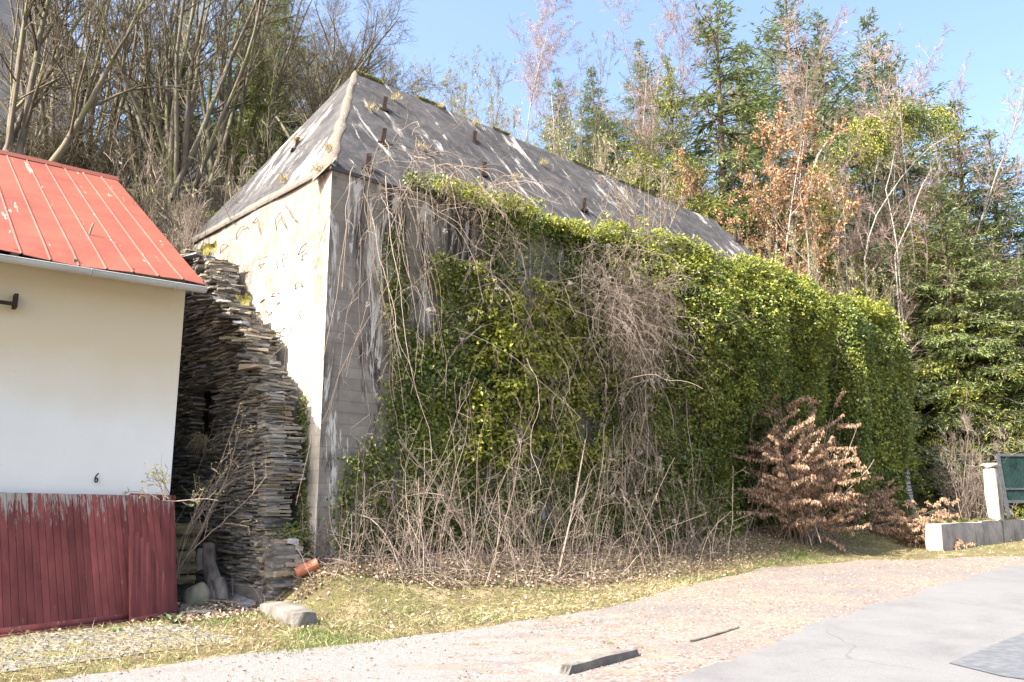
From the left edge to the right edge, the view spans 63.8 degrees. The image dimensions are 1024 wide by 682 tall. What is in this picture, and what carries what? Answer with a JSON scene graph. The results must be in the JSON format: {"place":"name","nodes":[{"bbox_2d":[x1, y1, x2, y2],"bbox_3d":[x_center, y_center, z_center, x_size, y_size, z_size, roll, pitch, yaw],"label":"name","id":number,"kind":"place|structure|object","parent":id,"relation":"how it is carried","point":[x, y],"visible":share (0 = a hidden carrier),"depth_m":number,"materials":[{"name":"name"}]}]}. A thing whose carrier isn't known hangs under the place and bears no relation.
{"place":"outdoors","nodes":[
{"label":"outdoors","id":0,"kind":"place"},
{"bbox_2d":[0,174,1023,681],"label":"ground","id":1,"kind":"structure","parent":0,"point":[436,598],"depth_m":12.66,"materials":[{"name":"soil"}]},
{"bbox_2d":[0,0,88,145],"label":"grey house","id":2,"kind":"structure","parent":1,"relation":"on","point":[5,8],"depth_m":34.47,"materials":[{"name":"stone"}]},
{"bbox_2d":[0,0,109,154],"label":"bare tree","id":3,"kind":"object","parent":1,"relation":"on","point":[16,42],"visible":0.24,"depth_m":26.71,"materials":[{"name":"brown plant"}]},
{"bbox_2d":[0,72,114,172],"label":"bare bush","id":4,"kind":"object","parent":1,"relation":"on","point":[32,142],"visible":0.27,"depth_m":21.23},
{"bbox_2d":[1,103,115,169],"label":"bare bush","id":5,"kind":"object","parent":1,"relation":"on","point":[56,146],"visible":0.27,"depth_m":21.33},
{"bbox_2d":[0,0,165,168],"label":"bare tree","id":6,"kind":"object","parent":1,"relation":"on","point":[90,85],"visible":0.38,"depth_m":22.73,"materials":[{"name":"brown plant"}]},
{"bbox_2d":[27,94,143,187],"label":"bare bush","id":7,"kind":"object","parent":1,"relation":"on","point":[91,151],"visible":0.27,"depth_m":22.28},
{"bbox_2d":[0,492,178,636],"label":"board panel","id":8,"kind":"object","parent":1,"relation":"on","point":[64,560],"visible":0.8,"depth_m":10.65,"materials":[{"name":"wood"}]},
{"bbox_2d":[0,150,207,494],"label":"white house","id":9,"kind":"structure","parent":1,"relation":"on","point":[89,365],"depth_m":11.65,"materials":[{"name":"paint"}]},
{"bbox_2d":[0,0,225,161],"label":"bare tree","id":10,"kind":"object","parent":1,"relation":"on","point":[22,121],"visible":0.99,"depth_m":19.02,"materials":[{"name":"brown plant"}]},
{"bbox_2d":[0,623,240,672],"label":"cobbled strip","id":11,"kind":"object","parent":1,"relation":"on","point":[97,645],"visible":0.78,"depth_m":9.34,"materials":[{"name":"gravel"}]},
{"bbox_2d":[70,0,176,169],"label":"bare tree","id":12,"kind":"object","parent":1,"relation":"on","point":[125,52],"visible":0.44,"depth_m":23.46,"materials":[{"name":"brown plant"}]},
{"bbox_2d":[62,78,196,188],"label":"bare bush","id":13,"kind":"object","parent":1,"relation":"on","point":[107,167],"visible":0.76,"depth_m":21.88,"materials":[{"name":"plant"}]},
{"bbox_2d":[108,141,186,228],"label":"budding bush","id":14,"kind":"object","parent":1,"relation":"on","point":[159,194],"visible":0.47,"depth_m":17.94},
{"bbox_2d":[41,0,260,186],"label":"bare tree","id":15,"kind":"object","parent":1,"relation":"on","point":[143,94],"visible":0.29,"depth_m":24.53,"materials":[{"name":"brown plant"}]},
{"bbox_2d":[128,493,178,622],"bbox_3d":[-4.892,2.940,11.307,0.730,1.671,0.755,9,-14,-38],"label":"board panel","id":16,"kind":"object","parent":1,"relation":"on","point":[148,591],"visible":0.75,"depth_m":11.26,"materials":[{"name":"wood"}]},
{"bbox_2d":[131,124,212,250],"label":"budding bush","id":17,"kind":"object","parent":1,"relation":"on","point":[148,168],"visible":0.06,"depth_m":17.60,"materials":[{"name":"brown plant"}]},
{"bbox_2d":[126,62,232,407],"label":"budding bush","id":18,"kind":"object","parent":1,"relation":"on","point":[147,192],"visible":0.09,"depth_m":17.88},
{"bbox_2d":[103,109,256,248],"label":"budding bush","id":19,"kind":"object","parent":1,"relation":"on","point":[231,193],"visible":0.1,"depth_m":19.38,"materials":[{"name":"brown plant"}]},
{"bbox_2d":[48,0,316,200],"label":"bare tree","id":20,"kind":"object","parent":1,"relation":"on","point":[174,120],"visible":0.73,"depth_m":22.80,"materials":[{"name":"brown plant"}]},
{"bbox_2d":[175,523,200,602],"bbox_3d":[-5.014,3.452,12.449,0.456,1.371,0.235,8,-14,-37],"label":"plank stack","id":21,"kind":"object","parent":1,"relation":"on","point":[184,582],"visible":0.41,"depth_m":12.44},
{"bbox_2d":[75,0,315,187],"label":"bare tree","id":22,"kind":"object","parent":1,"relation":"on","point":[225,135],"visible":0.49,"depth_m":24.27,"materials":[{"name":"brown plant"}]},
{"bbox_2d":[194,543,228,603],"bbox_3d":[-4.590,3.580,12.556,0.654,0.973,0.321,-8,-13,35],"label":"tree stump log","id":23,"kind":"object","parent":1,"relation":"on","point":[206,565],"visible":0.87,"depth_m":12.55,"materials":[{"name":"grey wood"}]},
{"bbox_2d":[155,0,299,178],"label":"spruce","id":24,"kind":"object","parent":1,"relation":"on","point":[226,78],"visible":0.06,"depth_m":35.28,"materials":[{"name":"green plant"}]},
{"bbox_2d":[175,403,298,578],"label":"lilac bush","id":25,"kind":"object","parent":1,"relation":"on","point":[224,486],"visible":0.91,"depth_m":12.18,"materials":[{"name":"brown plant"}]},
{"bbox_2d":[170,241,305,602],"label":"slate wall","id":26,"kind":"structure","parent":1,"relation":"on","point":[229,344],"depth_m":13.88,"materials":[{"name":"stone"}]},
{"bbox_2d":[205,57,281,219],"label":"budding bush","id":27,"kind":"object","parent":1,"relation":"on","point":[255,154],"visible":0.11,"depth_m":20.91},
{"bbox_2d":[202,49,288,215],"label":"ivy clad tree","id":28,"kind":"object","parent":1,"relation":"on","point":[260,107],"visible":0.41,"depth_m":23.92,"materials":[{"name":"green plant"}]},
{"bbox_2d":[212,0,323,174],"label":"spruce","id":29,"kind":"object","parent":1,"relation":"on","point":[276,23],"visible":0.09,"depth_m":32.17,"materials":[{"name":"green plant"}]},
{"bbox_2d":[253,537,310,598],"bbox_3d":[-3.341,3.672,12.508,1.136,1.346,0.622,5,-12,-24],"label":"rubble stub","id":30,"kind":"object","parent":1,"relation":"on","point":[276,575],"visible":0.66,"depth_m":12.30,"materials":[{"name":"stone"}]},
{"bbox_2d":[228,0,340,156],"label":"bare tree","id":31,"kind":"object","parent":1,"relation":"on","point":[285,66],"visible":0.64,"depth_m":26.61,"materials":[{"name":"brown plant"}]},
{"bbox_2d":[259,601,317,627],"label":"rock","id":32,"kind":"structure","parent":1,"relation":"on","point":[295,614],"depth_m":10.68,"materials":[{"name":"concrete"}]},
{"bbox_2d":[216,0,369,138],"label":"bare tree","id":33,"kind":"object","parent":1,"relation":"on","point":[320,95],"visible":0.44,"depth_m":29.17,"materials":[{"name":"brown plant"}]},
{"bbox_2d":[242,493,398,593],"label":"bramble clump","id":34,"kind":"object","parent":1,"relation":"on","point":[330,540],"visible":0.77,"depth_m":12.58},
{"bbox_2d":[263,0,410,108],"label":"bare tree","id":35,"kind":"object","parent":1,"relation":"on","point":[336,15],"visible":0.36,"depth_m":32.21,"materials":[{"name":"brown plant"}]},
{"bbox_2d":[276,0,464,128],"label":"bare tree","id":36,"kind":"object","parent":1,"relation":"on","point":[358,66],"visible":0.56,"depth_m":28.83,"materials":[{"name":"brown plant"}]},
{"bbox_2d":[306,439,450,595],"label":"bramble clump","id":37,"kind":"object","parent":1,"relation":"on","point":[385,542],"visible":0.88,"depth_m":12.84,"materials":[{"name":"plant"}]},
{"bbox_2d":[280,408,536,590],"bbox_3d":[-1.552,2.443,13.109,4.046,2.953,1.839,10,-15,-41],"label":"bramble clump","id":38,"kind":"object","parent":1,"relation":"on","point":[424,542],"visible":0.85,"depth_m":13.18,"materials":[{"name":"plant"}]},
{"bbox_2d":[203,517,662,609],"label":"dry twigs","id":39,"kind":"object","parent":1,"relation":"on","point":[445,565],"visible":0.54,"depth_m":13.41,"materials":[{"name":"plant"}]},
{"bbox_2d":[332,392,553,589],"bbox_3d":[-0.765,2.346,13.460,3.786,3.300,2.560,10,-15,-42],"label":"bramble clump","id":40,"kind":"object","parent":1,"relation":"on","point":[470,550],"visible":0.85,"depth_m":13.66,"materials":[{"name":"plant"}]},
{"bbox_2d":[412,42,502,122],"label":"bare tree","id":41,"kind":"object","parent":1,"relation":"on","point":[460,90],"visible":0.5,"depth_m":33.18,"materials":[{"name":"brown plant"}]},
{"bbox_2d":[389,399,574,587],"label":"bramble clump","id":42,"kind":"object","parent":1,"relation":"on","point":[507,534],"visible":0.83,"depth_m":14.25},
{"bbox_2d":[185,69,837,560],"bbox_3d":[1.636,0.578,22.057,19.013,11.652,6.093,10,-15,-43],"label":"bunker","id":43,"kind":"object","parent":1,"relation":"on","point":[269,233],"visible":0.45,"depth_m":15.23,"materials":[{"name":"concrete"}]},
{"bbox_2d":[291,391,315,559],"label":"climbing ivy","id":44,"kind":"object","parent":43,"relation":"attached to","point":[302,413],"visible":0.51,"depth_m":13.22,"materials":[{"name":"green plant"}]},
{"bbox_2d":[266,166,466,502],"bbox_3d":[-2.031,-0.279,13.311,4.014,5.727,1.794,8,-14,-36],"label":"bare vine","id":45,"kind":"object","parent":43,"relation":"attached to","point":[404,255],"visible":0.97,"depth_m":13.89,"materials":[{"name":"plant"}]},
{"bbox_2d":[322,224,441,559],"bbox_3d":[-2.098,0.923,14.040,2.381,6.076,0.239,10,-15,-43],"label":"climbing ivy","id":46,"kind":"object","parent":43,"relation":"attached to","point":[388,443],"visible":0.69,"depth_m":14.01,"materials":[{"name":"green plant"}]},
{"bbox_2d":[346,100,574,314],"bbox_3d":[-0.627,-2.265,14.488,2.608,3.681,4.727,-10,-15,42],"label":"bare vine","id":47,"kind":"object","parent":43,"relation":"attached to","point":[447,188],"visible":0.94,"depth_m":14.72,"materials":[{"name":"plant"}]},
{"bbox_2d":[393,168,845,556],"bbox_3d":[4.648,0.819,19.945,17.748,7.873,3.044,10,-15,-43],"label":"ivy hedge","id":48,"kind":"object","parent":43,"relation":"attached to","point":[785,297],"visible":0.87,"depth_m":17.67,"materials":[{"name":"green plant"}]},
{"bbox_2d":[366,171,702,521],"bbox_3d":[1.194,0.390,15.084,8.129,6.376,3.414,8,-14,-36],"label":"bare vine","id":49,"kind":"object","parent":48,"relation":"attached to","point":[469,319],"visible":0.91,"depth_m":15.74,"materials":[{"name":"plant"}]},
{"bbox_2d":[586,305,704,559],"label":"bare vine","id":50,"kind":"object","parent":48,"relation":"hanging from","point":[641,428],"visible":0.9,"depth_m":17.21,"materials":[{"name":"plant"}]},
{"bbox_2d":[531,145,764,427],"bbox_3d":[2.899,-1.128,17.708,5.852,5.856,2.590,9,-14,-40],"label":"bare vine","id":51,"kind":"object","parent":48,"relation":"attached to","point":[643,316],"visible":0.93,"depth_m":17.54,"materials":[{"name":"plant"}]},
{"bbox_2d":[588,126,690,255],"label":"sapling","id":52,"kind":"object","parent":43,"relation":"on","point":[633,206],"visible":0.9,"depth_m":20.79,"materials":[{"name":"brown plant"}]},
{"bbox_2d":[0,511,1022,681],"bbox_3d":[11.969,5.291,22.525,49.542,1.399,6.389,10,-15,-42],"label":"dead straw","id":53,"kind":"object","parent":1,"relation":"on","point":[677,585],"visible":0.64,"depth_m":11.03,"materials":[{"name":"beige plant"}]},
{"bbox_2d":[0,500,1023,681],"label":"leaf litter","id":54,"kind":"object","parent":1,"relation":"on","point":[242,609],"visible":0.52,"depth_m":13.48,"materials":[{"name":"plant"}]},
{"bbox_2d":[46,555,1023,681],"bbox_3d":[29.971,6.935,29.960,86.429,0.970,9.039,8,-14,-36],"label":"gravel verge","id":55,"kind":"structure","parent":1,"relation":"on","point":[450,668],"depth_m":9.63,"materials":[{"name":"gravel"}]},
{"bbox_2d":[519,647,639,674],"bbox_3d":[0.617,3.273,8.332,0.823,0.262,1.484,-9,-14,39],"label":"kerb stone","id":56,"kind":"object","parent":55,"relation":"on","point":[581,660],"visible":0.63,"depth_m":8.01,"materials":[{"name":"concrete"}]},
{"bbox_2d":[506,0,580,139],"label":"birch","id":57,"kind":"object","parent":1,"relation":"on","point":[538,72],"visible":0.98,"depth_m":33.65,"materials":[{"name":"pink plant"}]},
{"bbox_2d":[507,1,596,151],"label":"birch","id":58,"kind":"object","parent":1,"relation":"on","point":[561,90],"visible":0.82,"depth_m":35.79,"materials":[{"name":"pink plant"}]},
{"bbox_2d":[465,417,644,581],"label":"bramble clump","id":59,"kind":"object","parent":1,"relation":"on","point":[529,532],"visible":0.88,"depth_m":14.75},
{"bbox_2d":[533,77,591,160],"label":"spruce","id":60,"kind":"object","parent":1,"relation":"on","point":[559,85],"visible":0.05,"depth_m":43.07,"materials":[{"name":"green plant"}]},
{"bbox_2d":[512,399,643,583],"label":"bramble clump","id":61,"kind":"object","parent":1,"relation":"on","point":[587,544],"visible":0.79,"depth_m":15.41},
{"bbox_2d":[562,30,626,167],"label":"bare tree","id":62,"kind":"object","parent":1,"relation":"on","point":[595,124],"visible":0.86,"depth_m":35.73,"materials":[{"name":"brown plant"}]},
{"bbox_2d":[563,65,634,177],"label":"spruce","id":63,"kind":"object","parent":1,"relation":"on","point":[590,109],"visible":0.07,"depth_m":45.28,"materials":[{"name":"green plant"}]},
{"bbox_2d":[556,109,659,194],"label":"spruce","id":64,"kind":"object","parent":1,"relation":"on","point":[614,134],"visible":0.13,"depth_m":37.88,"materials":[{"name":"green plant"}]},
{"bbox_2d":[535,430,706,575],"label":"bramble clump","id":65,"kind":"object","parent":1,"relation":"on","point":[639,532],"visible":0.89,"depth_m":15.94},
{"bbox_2d":[601,38,715,195],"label":"fir","id":66,"kind":"object","parent":1,"relation":"on","point":[644,76],"visible":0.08,"depth_m":45.20,"materials":[{"name":"green plant"}]},
{"bbox_2d":[594,0,727,188],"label":"birch","id":67,"kind":"object","parent":1,"relation":"on","point":[648,135],"visible":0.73,"depth_m":38.44,"materials":[{"name":"brown plant"}]},
{"bbox_2d":[614,0,725,169],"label":"birch","id":68,"kind":"object","parent":1,"relation":"on","point":[686,34],"visible":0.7,"depth_m":39.54,"materials":[{"name":"brown plant"}]},
{"bbox_2d":[615,138,731,231],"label":"yellow conifer","id":69,"kind":"object","parent":1,"relation":"on","point":[641,155],"visible":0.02,"depth_m":33.61,"materials":[{"name":"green plant"}]},
{"bbox_2d":[606,427,745,569],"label":"bramble clump","id":70,"kind":"object","parent":1,"relation":"on","point":[679,539],"visible":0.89,"depth_m":17.15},
{"bbox_2d":[629,52,739,226],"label":"yellow conifer","id":71,"kind":"object","parent":1,"relation":"on","point":[667,104],"visible":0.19,"depth_m":37.38,"materials":[{"name":"green plant"}]},
{"bbox_2d":[657,152,760,254],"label":"yellow conifer","id":72,"kind":"object","parent":1,"relation":"on","point":[696,207],"visible":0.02,"depth_m":32.63,"materials":[{"name":"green plant"}]},
{"bbox_2d":[666,446,761,562],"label":"bramble clump","id":73,"kind":"object","parent":1,"relation":"on","point":[707,526],"visible":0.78,"depth_m":18.08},
{"bbox_2d":[627,0,835,256],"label":"spruce","id":74,"kind":"object","parent":1,"relation":"on","point":[747,111],"visible":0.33,"depth_m":38.02,"materials":[{"name":"green plant"}]},
{"bbox_2d":[670,110,841,290],"bbox_3d":[9.859,-1.103,31.629,7.348,17.322,5.946,-1,-11,3],"label":"beech","id":75,"kind":"object","parent":1,"relation":"on","point":[769,154],"visible":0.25,"depth_m":32.99,"materials":[{"name":"plant"}]},
{"bbox_2d":[703,0,880,271],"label":"birch","id":76,"kind":"object","parent":1,"relation":"on","point":[796,79],"visible":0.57,"depth_m":35.84,"materials":[{"name":"brown plant"}]},
{"bbox_2d":[729,101,863,293],"bbox_3d":[10.127,-0.979,31.644,6.162,17.346,7.615,-2,-11,10],"label":"beech","id":77,"kind":"object","parent":1,"relation":"on","point":[780,117],"visible":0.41,"depth_m":31.67,"materials":[{"name":"plant"}]},
{"bbox_2d":[726,372,873,551],"bbox_3d":[7.134,3.029,20.930,3.430,4.511,5.072,-10,-15,43],"label":"brown beech","id":78,"kind":"object","parent":1,"relation":"on","point":[791,500],"visible":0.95,"depth_m":20.23,"materials":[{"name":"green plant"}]},
{"bbox_2d":[779,156,922,328],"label":"birch","id":79,"kind":"object","parent":1,"relation":"on","point":[843,247],"visible":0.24,"depth_m":33.90,"materials":[{"name":"brown plant"}]},
{"bbox_2d":[702,0,1002,399],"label":"spruce","id":80,"kind":"object","parent":1,"relation":"on","point":[771,61],"visible":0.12,"depth_m":44.56,"materials":[{"name":"green plant"}]},
{"bbox_2d":[753,6,967,327],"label":"spruce","id":81,"kind":"object","parent":1,"relation":"on","point":[841,92],"visible":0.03,"depth_m":44.64,"materials":[{"name":"green plant"}]},
{"bbox_2d":[821,288,933,531],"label":"ivy hedge","id":82,"kind":"object","parent":1,"relation":"on","point":[876,327],"visible":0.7,"depth_m":25.55,"materials":[{"name":"green plant"}]},
{"bbox_2d":[791,94,971,289],"bbox_3d":[15.443,-1.852,33.934,8.178,18.250,3.454,0,-11,0],"label":"arching conifer","id":83,"kind":"object","parent":1,"relation":"on","point":[943,116],"visible":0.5,"depth_m":35.08,"materials":[{"name":"plant"}]},
{"bbox_2d":[820,22,955,300],"bbox_3d":[15.928,-3.630,35.687,6.232,21.832,6.795,-2,-11,10],"label":"birch","id":84,"kind":"object","parent":1,"relation":"on","point":[899,166],"visible":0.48,"depth_m":36.31,"materials":[{"name":"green plant"}]},
{"bbox_2d":[833,251,956,502],"bbox_3d":[14.329,2.267,32.537,6.109,12.040,5.420,4,-12,-18],"label":"yellow conifer","id":85,"kind":"object","parent":1,"relation":"on","point":[863,294],"visible":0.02,"depth_m":32.86,"materials":[{"name":"green plant"}]},
{"bbox_2d":[838,475,952,530],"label":"brown beech","id":86,"kind":"object","parent":1,"relation":"on","point":[881,499],"visible":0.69,"depth_m":24.04,"materials":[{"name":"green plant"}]},
{"bbox_2d":[859,497,975,549],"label":"brown shrub","id":87,"kind":"object","parent":1,"relation":"on","point":[910,535],"visible":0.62,"depth_m":22.78,"materials":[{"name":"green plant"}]},
{"bbox_2d":[819,6,1019,336],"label":"spruce","id":88,"kind":"object","parent":1,"relation":"on","point":[865,25],"visible":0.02,"depth_m":46.24,"materials":[{"name":"green plant"}]},
{"bbox_2d":[830,182,1010,469],"bbox_3d":[16.930,1.054,36.406,14.198,17.250,10.543,4,-12,-20],"label":"spruce","id":89,"kind":"object","parent":1,"relation":"on","point":[877,192],"visible":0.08,"depth_m":37.23,"materials":[{"name":"green plant"}]},
{"bbox_2d":[837,241,1017,509],"bbox_3d":[15.495,2.143,34.722,9.097,13.070,10.255,6,-12,-27],"label":"yellow conifer","id":90,"kind":"object","parent":1,"relation":"on","point":[926,423],"visible":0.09,"depth_m":32.72,"materials":[{"name":"green plant"}]},
{"bbox_2d":[834,10,1023,466],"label":"birch","id":91,"kind":"object","parent":1,"relation":"on","point":[1017,119],"visible":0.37,"depth_m":35.20,"materials":[{"name":"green plant"}]},
{"bbox_2d":[863,178,1023,517],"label":"spruce","id":92,"kind":"object","parent":1,"relation":"on","point":[986,353],"visible":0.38,"depth_m":32.65,"materials":[{"name":"green plant"}]},
{"bbox_2d":[866,218,1023,517],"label":"yellow conifer","id":93,"kind":"object","parent":1,"relation":"on","point":[954,391],"visible":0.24,"depth_m":32.60,"materials":[{"name":"green plant"}]},
{"bbox_2d":[895,239,1023,499],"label":"fir","id":94,"kind":"object","parent":1,"relation":"on","point":[966,368],"visible":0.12,"depth_m":33.08,"materials":[{"name":"green plant"}]},
{"bbox_2d":[906,97,1023,439],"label":"spruce","id":95,"kind":"object","parent":1,"relation":"on","point":[962,177],"visible":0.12,"depth_m":38.89,"materials":[{"name":"green plant"}]},
{"bbox_2d":[908,244,1023,517],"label":"spruce","id":96,"kind":"object","parent":1,"relation":"on","point":[1009,377],"visible":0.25,"depth_m":32.42,"materials":[{"name":"green plant"}]},
{"bbox_2d":[922,115,1023,365],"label":"birch","id":97,"kind":"object","parent":1,"relation":"on","point":[967,154],"visible":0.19,"depth_m":37.09,"materials":[{"name":"brown plant"}]},
{"bbox_2d":[925,516,1023,550],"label":"garden wall","id":98,"kind":"structure","parent":1,"relation":"on","point":[939,535],"depth_m":23.06,"materials":[{"name":"concrete"}]},
{"bbox_2d":[980,463,1003,521],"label":"gate pillar","id":99,"kind":"structure","parent":98,"relation":"on","point":[993,494],"depth_m":24.88,"materials":[{"name":"concrete"}]},
{"bbox_2d":[925,389,1023,519],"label":"bare bush","id":100,"kind":"object","parent":1,"relation":"on","point":[966,507],"visible":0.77,"depth_m":26.86,"materials":[{"name":"plant"}]},
{"bbox_2d":[932,406,1019,518],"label":"bare bush","id":101,"kind":"object","parent":1,"relation":"on","point":[995,460],"visible":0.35,"depth_m":28.91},
{"bbox_2d":[935,129,1023,447],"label":"spruce","id":102,"kind":"object","parent":1,"relation":"on","point":[999,216],"visible":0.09,"depth_m":38.42,"materials":[{"name":"green plant"}]},
{"bbox_2d":[939,255,1023,507],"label":"spruce","id":103,"kind":"object","parent":1,"relation":"on","point":[1018,309],"visible":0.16,"depth_m":33.45,"materials":[{"name":"green plant"}]},
{"bbox_2d":[996,453,1023,517],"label":"ribbed panel","id":104,"kind":"object","parent":1,"relation":"on","point":[1011,471],"visible":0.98,"depth_m":26.70,"materials":[{"name":"green metal"}]},
{"bbox_2d":[52,0,1023,306],"label":"sky","id":105,"kind":"structure","parent":0,"point":[992,30],"materials":[{"name":"blue"}]},
{"bbox_2d":[670,565,1023,681],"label":"road","id":106,"kind":"structure","parent":0,"point":[929,634],"depth_m":9.39,"materials":[{"name":"asphalt"}]},
{"bbox_2d":[949,633,1023,678],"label":"road patch","id":107,"kind":"object","parent":106,"relation":"on","point":[1004,658],"visible":1,"depth_m":8.27,"materials":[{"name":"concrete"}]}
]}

